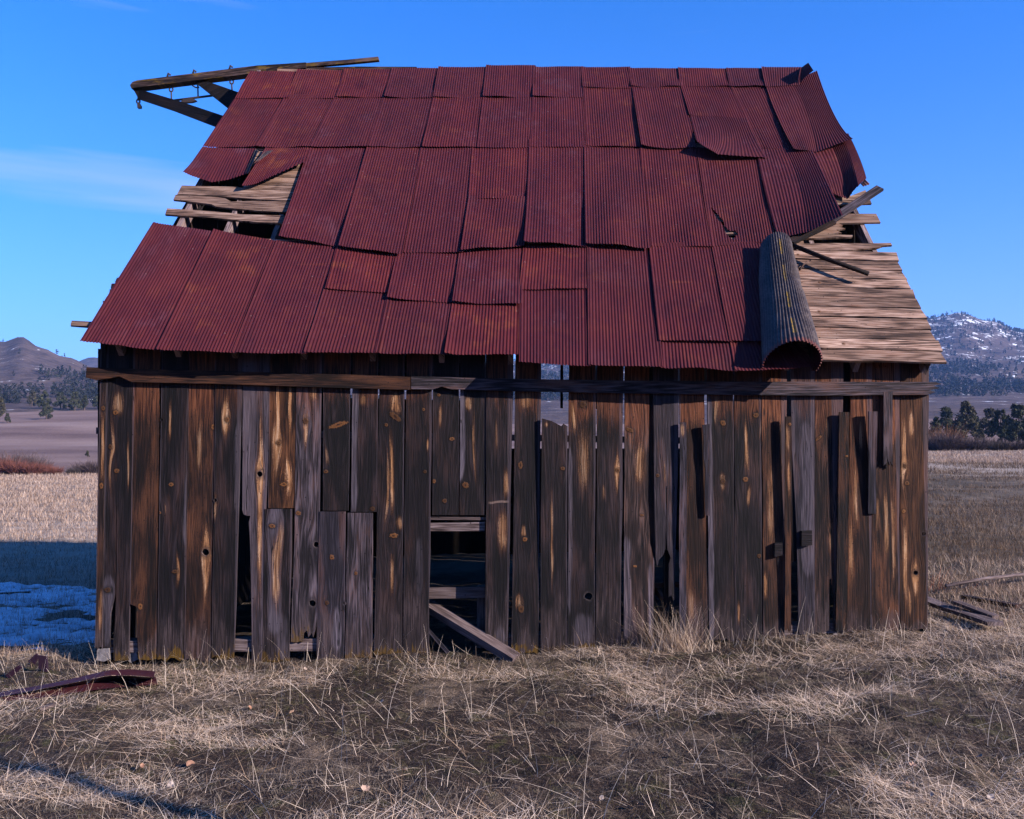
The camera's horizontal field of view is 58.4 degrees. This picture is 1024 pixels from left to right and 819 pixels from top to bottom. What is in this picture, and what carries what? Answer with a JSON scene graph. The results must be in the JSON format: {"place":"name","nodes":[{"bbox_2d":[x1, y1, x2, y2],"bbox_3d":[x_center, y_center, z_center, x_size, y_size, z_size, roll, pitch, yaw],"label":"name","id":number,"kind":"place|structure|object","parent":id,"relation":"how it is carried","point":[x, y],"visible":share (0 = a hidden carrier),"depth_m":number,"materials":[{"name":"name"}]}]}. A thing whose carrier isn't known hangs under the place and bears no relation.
{"place":"outdoors","nodes":[
{"label":"outdoors","id":0,"kind":"place"},
{"bbox_2d":[0,337,459,412],"bbox_3d":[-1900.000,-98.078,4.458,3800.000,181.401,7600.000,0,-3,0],"label":"wooded hill","id":1,"kind":"structure","parent":0,"point":[27,361],"depth_m":461.06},
{"bbox_2d":[26,391,37,405],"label":"juniper tree","id":2,"kind":"object","parent":1,"relation":"on","point":[30,400],"visible":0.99,"depth_m":262.23,"materials":[{"name":"green plant"}]},
{"bbox_2d":[36,390,51,406],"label":"juniper tree","id":3,"kind":"object","parent":1,"relation":"on","point":[42,399],"visible":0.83,"depth_m":239.78,"materials":[{"name":"green plant"}]},
{"bbox_2d":[2,340,86,371],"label":"hilltop woodland","id":4,"kind":"object","parent":1,"relation":"on","point":[69,369],"visible":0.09,"depth_m":509.91,"materials":[{"name":"green plant"}]},
{"bbox_2d":[52,392,67,408],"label":"juniper tree","id":5,"kind":"object","parent":1,"relation":"on","point":[60,398],"visible":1,"depth_m":240.05,"materials":[{"name":"green plant"}]},
{"bbox_2d":[79,395,88,409],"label":"juniper tree","id":6,"kind":"object","parent":1,"relation":"on","point":[84,403],"visible":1,"depth_m":238.12,"materials":[{"name":"green plant"}]},
{"bbox_2d":[92,393,97,408],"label":"juniper tree","id":7,"kind":"object","parent":1,"relation":"on","point":[95,402],"visible":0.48,"depth_m":244.42,"materials":[{"name":"green plant"}]},
{"bbox_2d":[0,364,459,402],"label":"woodland","id":8,"kind":"object","parent":1,"relation":"on","point":[89,391],"visible":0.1,"depth_m":334.49,"materials":[{"name":"green plant"}]},
{"bbox_2d":[0,410,1023,818],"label":"ground","id":9,"kind":"structure","parent":0,"point":[64,438],"depth_m":6.52,"materials":[{"name":"beige plant"}]},
{"bbox_2d":[0,396,6,416],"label":"juniper tree","id":10,"kind":"object","parent":9,"relation":"on","point":[2,408],"visible":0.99,"depth_m":200.03,"materials":[{"name":"green plant"}]},
{"bbox_2d":[4,413,10,422],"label":"juniper tree","id":11,"kind":"object","parent":9,"relation":"on","point":[7,419],"visible":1,"depth_m":195.92,"materials":[{"name":"green plant"}]},
{"bbox_2d":[0,453,20,473],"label":"willow shrub","id":12,"kind":"object","parent":9,"relation":"on","point":[2,471],"visible":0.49,"depth_m":79.53,"materials":[{"name":"brown plant"}]},
{"bbox_2d":[5,665,21,677],"bbox_3d":[-4.458,2.348,8.191,0.151,0.113,0.006,0,-3,0],"label":"metal flake","id":13,"kind":"object","parent":9,"relation":"on","point":[14,671],"visible":0.94,"depth_m":8.19,"materials":[{"name":"red metal"}]},
{"bbox_2d":[0,454,33,474],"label":"willow shrub","id":14,"kind":"object","parent":9,"relation":"on","point":[11,470],"visible":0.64,"depth_m":79.29,"materials":[{"name":"brown plant"}]},
{"bbox_2d":[0,451,33,464],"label":"willow shrub","id":15,"kind":"object","parent":9,"relation":"on","point":[13,456],"visible":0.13,"depth_m":83.65,"materials":[{"name":"brown plant"}]},
{"bbox_2d":[10,460,48,474],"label":"willow shrub","id":16,"kind":"object","parent":9,"relation":"on","point":[27,470],"visible":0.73,"depth_m":79.32,"materials":[{"name":"brown plant"}]},
{"bbox_2d":[6,451,53,463],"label":"willow shrub","id":17,"kind":"object","parent":9,"relation":"on","point":[28,456],"visible":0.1,"depth_m":84.62,"materials":[{"name":"brown plant"}]},
{"bbox_2d":[28,653,37,664],"bbox_3d":[-4.491,2.346,8.592,0.111,0.113,0.006,0,-3,0],"label":"metal flake","id":18,"kind":"object","parent":9,"relation":"on","point":[34,658],"visible":0.88,"depth_m":8.59,"materials":[{"name":"red metal"}]},
{"bbox_2d":[21,453,58,466],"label":"willow shrub","id":19,"kind":"object","parent":9,"relation":"on","point":[41,462],"visible":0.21,"depth_m":83.63,"materials":[{"name":"brown plant"}]},
{"bbox_2d":[38,655,48,671],"bbox_3d":[-4.277,2.325,8.357,0.096,0.162,0.006,0,-3,0],"label":"metal flake","id":20,"kind":"object","parent":9,"relation":"on","point":[41,660],"visible":1,"depth_m":8.36,"materials":[{"name":"red metal"}]},
{"bbox_2d":[36,703,54,710],"bbox_3d":[-3.568,2.277,7.006,0.050,0.028,0.126,-1,-3,26],"label":"fallen plank","id":21,"kind":"object","parent":9,"relation":"on","point":[45,707],"visible":0.93,"depth_m":6.99,"materials":[{"name":"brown wood"}]},
{"bbox_2d":[34,461,57,473],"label":"willow shrub","id":22,"kind":"object","parent":9,"relation":"on","point":[43,472],"visible":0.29,"depth_m":80.46,"materials":[{"name":"brown plant"}]},
{"bbox_2d":[38,402,53,418],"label":"juniper tree","id":23,"kind":"object","parent":9,"relation":"on","point":[47,412],"visible":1,"depth_m":205.00,"materials":[{"name":"green plant"}]},
{"bbox_2d":[0,582,95,654],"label":"snow","id":24,"kind":"structure","parent":9,"relation":"on","point":[45,594],"depth_m":11.46,"materials":[{"name":"white snow"}]},
{"bbox_2d":[1,591,30,593],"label":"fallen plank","id":25,"kind":"object","parent":24,"relation":"on","point":[17,592],"visible":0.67,"depth_m":13.59,"materials":[{"name":"grey wood"}]},
{"bbox_2d":[40,465,65,474],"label":"willow shrub","id":26,"kind":"object","parent":9,"relation":"on","point":[56,470],"visible":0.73,"depth_m":79.48,"materials":[{"name":"red plant"}]},
{"bbox_2d":[64,467,82,473],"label":"willow shrub","id":27,"kind":"object","parent":9,"relation":"on","point":[67,471],"visible":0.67,"depth_m":79.61,"materials":[{"name":"plant"}]},
{"bbox_2d":[68,392,80,410],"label":"juniper tree","id":28,"kind":"object","parent":9,"relation":"on","point":[76,401],"visible":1,"depth_m":235.97,"materials":[{"name":"green plant"}]},
{"bbox_2d":[0,669,156,700],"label":"scrap metal","id":29,"kind":"object","parent":9,"relation":"on","point":[100,682],"visible":0.98,"depth_m":7.66,"materials":[{"name":"red paint"}]},
{"bbox_2d":[67,460,94,473],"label":"willow shrub","id":30,"kind":"object","parent":9,"relation":"on","point":[74,466],"visible":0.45,"depth_m":81.30,"materials":[{"name":"brown plant"}]},
{"bbox_2d":[73,459,97,473],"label":"willow shrub","id":31,"kind":"object","parent":9,"relation":"on","point":[88,468],"visible":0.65,"depth_m":81.20,"materials":[{"name":"plant"}]},
{"bbox_2d":[167,781,173,786],"bbox_3d":[-1.984,2.179,5.319,0.048,0.012,0.040,20,42,38],"label":"fallen leaf","id":32,"kind":"object","parent":9,"relation":"on","point":[170,784],"visible":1,"depth_m":5.32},
{"bbox_2d":[186,760,194,765],"bbox_3d":[-2.013,2.215,5.734,0.053,0.016,0.043,-5,21,-9],"label":"fallen leaf","id":33,"kind":"object","parent":9,"relation":"on","point":[189,762],"visible":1,"depth_m":5.74,"materials":[{"name":"orange plant"}]},
{"bbox_2d":[361,785,369,790],"bbox_3d":[-0.848,2.187,5.290,0.054,0.014,0.039,5,30,-17],"label":"fallen leaf","id":34,"kind":"object","parent":9,"relation":"on","point":[365,787],"visible":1,"depth_m":5.29,"materials":[{"name":"plant"}]},
{"bbox_2d":[429,628,449,652],"bbox_3d":[-0.764,2.182,8.850,0.480,0.398,0.110,-2,-3,34],"label":"fallen plank","id":35,"kind":"object","parent":9,"relation":"on","point":[438,641],"visible":0.43,"depth_m":8.76,"materials":[{"name":"grey wood"}]},
{"bbox_2d":[429,599,519,661],"bbox_3d":[-0.440,2.100,8.764,1.112,0.549,0.141,-1,-3,28],"label":"fallen plank","id":36,"kind":"object","parent":9,"relation":"on","point":[475,634],"visible":0.73,"depth_m":8.69,"materials":[{"name":"grey wood"}]},
{"bbox_2d":[71,57,946,664],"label":"barn","id":37,"kind":"structure","parent":9,"relation":"on","point":[379,241],"depth_m":8.81,"materials":[{"name":"brown wood"}]},
{"bbox_2d":[654,588,677,617],"bbox_3d":[1.461,1.826,8.936,0.380,0.407,0.108,-2,-3,36],"label":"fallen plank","id":38,"kind":"object","parent":37,"relation":"on","point":[658,592],"visible":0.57,"depth_m":8.90,"materials":[{"name":"brown wood"}]},
{"bbox_2d":[798,259,810,270],"bbox_3d":[3.107,-1.532,9.690,0.196,0.144,0.030,2,-3,-31],"label":"wood splinter","id":39,"kind":"object","parent":37,"relation":"attached to","point":[801,267],"visible":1,"depth_m":9.66,"materials":[{"name":"wood"}]},
{"bbox_2d":[790,220,835,243],"bbox_3d":[3.317,-1.966,10.105,0.615,0.354,0.086,1,-3,-21],"label":"loose board","id":40,"kind":"object","parent":37,"relation":"attached to","point":[797,238],"visible":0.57,"depth_m":10.06,"materials":[{"name":"brown wood"}]},
{"bbox_2d":[793,244,868,275],"bbox_3d":[3.353,-1.582,9.648,0.776,0.424,0.063,-2,-3,30],"label":"loose pole","id":41,"kind":"object","parent":37,"relation":"attached to","point":[830,260],"visible":1,"depth_m":9.62,"materials":[{"name":"brown wood"}]},
{"bbox_2d":[834,185,883,221],"bbox_3d":[3.891,-2.325,10.380,0.782,0.532,0.094,1,-3,-22],"label":"loose board","id":42,"kind":"object","parent":37,"relation":"attached to","point":[859,201],"visible":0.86,"depth_m":10.39,"materials":[{"name":"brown wood"}]},
{"bbox_2d":[0,449,1023,658],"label":"field grass","id":43,"kind":"structure","parent":9,"relation":"on","point":[954,463],"depth_m":19.60,"materials":[{"name":"plant"}]},
{"bbox_2d":[0,549,1023,818],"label":"standing straw","id":44,"kind":"object","parent":9,"relation":"on","point":[930,633],"visible":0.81,"depth_m":8.48,"materials":[{"name":"beige plant"}]},
{"bbox_2d":[0,594,1023,818],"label":"tall stalks","id":45,"kind":"object","parent":9,"relation":"on","point":[557,718],"visible":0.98,"depth_m":6.25,"materials":[{"name":"plant"}]},
{"bbox_2d":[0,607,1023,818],"bbox_3d":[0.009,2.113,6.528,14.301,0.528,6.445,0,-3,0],"label":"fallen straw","id":46,"kind":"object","parent":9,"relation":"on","point":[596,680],"visible":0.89,"depth_m":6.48,"materials":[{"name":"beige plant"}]},
{"bbox_2d":[615,601,726,653],"bbox_3d":[1.469,2.007,8.584,1.078,0.507,0.731,0,-3,0],"label":"straw tussock","id":47,"kind":"object","parent":9,"relation":"on","point":[671,643],"visible":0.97,"depth_m":8.52,"materials":[{"name":"beige plant"}]},
{"bbox_2d":[928,416,942,434],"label":"juniper tree","id":48,"kind":"object","parent":9,"relation":"on","point":[936,421],"visible":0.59,"depth_m":104.84,"materials":[{"name":"green plant"}]},
{"bbox_2d":[939,406,952,431],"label":"juniper tree","id":49,"kind":"object","parent":9,"relation":"on","point":[946,413],"visible":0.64,"depth_m":117.65,"materials":[{"name":"green plant"}]},
{"bbox_2d":[928,422,970,438],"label":"willow shrub","id":50,"kind":"object","parent":9,"relation":"on","point":[945,431],"visible":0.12,"depth_m":77.74,"materials":[{"name":"plant"}]},
{"bbox_2d":[928,427,975,450],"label":"willow shrub","id":51,"kind":"object","parent":9,"relation":"on","point":[938,442],"visible":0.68,"depth_m":69.41,"materials":[{"name":"brown plant"}]},
{"bbox_2d":[929,564,978,592],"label":"red weeds","id":52,"kind":"object","parent":9,"relation":"on","point":[946,581],"visible":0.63,"depth_m":10.76,"materials":[{"name":"plant"}]},
{"bbox_2d":[951,421,967,438],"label":"juniper tree","id":53,"kind":"object","parent":9,"relation":"on","point":[958,424],"visible":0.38,"depth_m":99.72,"materials":[{"name":"green plant"}]},
{"bbox_2d":[942,431,978,450],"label":"willow shrub","id":54,"kind":"object","parent":9,"relation":"on","point":[965,446],"visible":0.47,"depth_m":69.36,"materials":[{"name":"plant"}]},
{"bbox_2d":[949,400,978,437],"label":"juniper tree","id":55,"kind":"object","parent":9,"relation":"on","point":[971,424],"visible":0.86,"depth_m":111.51,"materials":[{"name":"green plant"}]},
{"bbox_2d":[928,596,1003,625],"bbox_3d":[4.421,1.996,9.109,0.169,0.102,1.148,0,-3,-11],"label":"fallen plank","id":56,"kind":"object","parent":9,"relation":"on","point":[970,615],"visible":0.8,"depth_m":8.95,"materials":[{"name":"grey wood"}]},
{"bbox_2d":[952,600,998,618],"bbox_3d":[4.555,1.965,8.998,0.100,0.107,0.443,1,-3,-26],"label":"fallen plank","id":57,"kind":"object","parent":9,"relation":"on","point":[970,607],"visible":1,"depth_m":8.97,"materials":[{"name":"grey wood"}]},
{"bbox_2d":[971,412,980,431],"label":"juniper tree","id":58,"kind":"object","parent":9,"relation":"on","point":[975,417],"visible":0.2,"depth_m":124.69,"materials":[{"name":"green plant"}]},
{"bbox_2d":[963,433,991,450],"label":"willow shrub","id":59,"kind":"object","parent":9,"relation":"on","point":[980,446],"visible":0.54,"depth_m":69.39,"materials":[{"name":"plant"}]},
{"bbox_2d":[974,428,984,441],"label":"juniper tree","id":60,"kind":"object","parent":9,"relation":"on","point":[979,431],"visible":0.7,"depth_m":95.94,"materials":[{"name":"green plant"}]},
{"bbox_2d":[944,573,1023,587],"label":"fallen pole","id":61,"kind":"object","parent":9,"relation":"on","point":[983,579],"visible":1,"depth_m":10.54,"materials":[{"name":"grey wood"}]},
{"bbox_2d":[970,435,1004,449],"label":"willow shrub","id":62,"kind":"object","parent":9,"relation":"on","point":[987,448],"visible":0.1,"depth_m":71.49,"materials":[{"name":"plant"}]},
{"bbox_2d":[978,408,998,434],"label":"juniper tree","id":63,"kind":"object","parent":9,"relation":"on","point":[989,414],"visible":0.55,"depth_m":119.91,"materials":[{"name":"green plant"}]},
{"bbox_2d":[987,794,994,799],"bbox_3d":[2.589,2.092,4.945,0.045,0.012,0.038,-18,30,-12],"label":"fallen leaf","id":64,"kind":"object","parent":9,"relation":"on","point":[990,796],"visible":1,"depth_m":4.95,"materials":[{"name":"white plant"}]},
{"bbox_2d":[961,595,1021,608],"bbox_3d":[5.083,2.040,9.727,0.090,0.042,0.674,1,-3,-23],"label":"fallen plank","id":65,"kind":"object","parent":9,"relation":"on","point":[999,603],"visible":1,"depth_m":9.66,"materials":[{"name":"grey wood"}]},
{"bbox_2d":[983,440,1015,450],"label":"willow shrub","id":66,"kind":"object","parent":9,"relation":"on","point":[993,446],"visible":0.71,"depth_m":67.61,"materials":[{"name":"plant"}]},
{"bbox_2d":[984,409,1017,440],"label":"juniper tree","id":67,"kind":"object","parent":9,"relation":"on","point":[995,424],"visible":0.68,"depth_m":104.03,"materials":[{"name":"green plant"}]},
{"bbox_2d":[996,425,1015,442],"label":"juniper tree","id":68,"kind":"object","parent":9,"relation":"on","point":[1001,433],"visible":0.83,"depth_m":92.77,"materials":[{"name":"green plant"}]},
{"bbox_2d":[996,438,1023,450],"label":"willow shrub","id":69,"kind":"object","parent":9,"relation":"on","point":[1018,446],"visible":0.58,"depth_m":69.51,"materials":[{"name":"plant"}]},
{"bbox_2d":[1005,403,1023,440],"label":"juniper tree","id":70,"kind":"object","parent":9,"relation":"on","point":[1015,426],"visible":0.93,"depth_m":99.60,"materials":[{"name":"green plant"}]},
{"bbox_2d":[1018,424,1023,440],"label":"juniper tree","id":71,"kind":"object","parent":9,"relation":"on","point":[1021,434],"visible":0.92,"depth_m":92.05,"materials":[{"name":"green plant"}]},
{"bbox_2d":[0,0,1023,360],"label":"sky","id":72,"kind":"structure","parent":0,"point":[928,94],"materials":[{"name":"blue"}]},
{"bbox_2d":[512,313,1023,423],"bbox_3d":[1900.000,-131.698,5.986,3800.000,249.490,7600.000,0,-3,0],"label":"snowy hill","id":73,"kind":"structure","parent":0,"point":[552,410],"depth_m":787.80,"materials":[{"name":"white snow"}]},
{"bbox_2d":[513,311,1023,400],"bbox_3d":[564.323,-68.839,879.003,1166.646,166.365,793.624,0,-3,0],"label":"mountain woodland","id":74,"kind":"object","parent":73,"relation":"on","point":[954,384],"visible":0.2,"depth_m":686.24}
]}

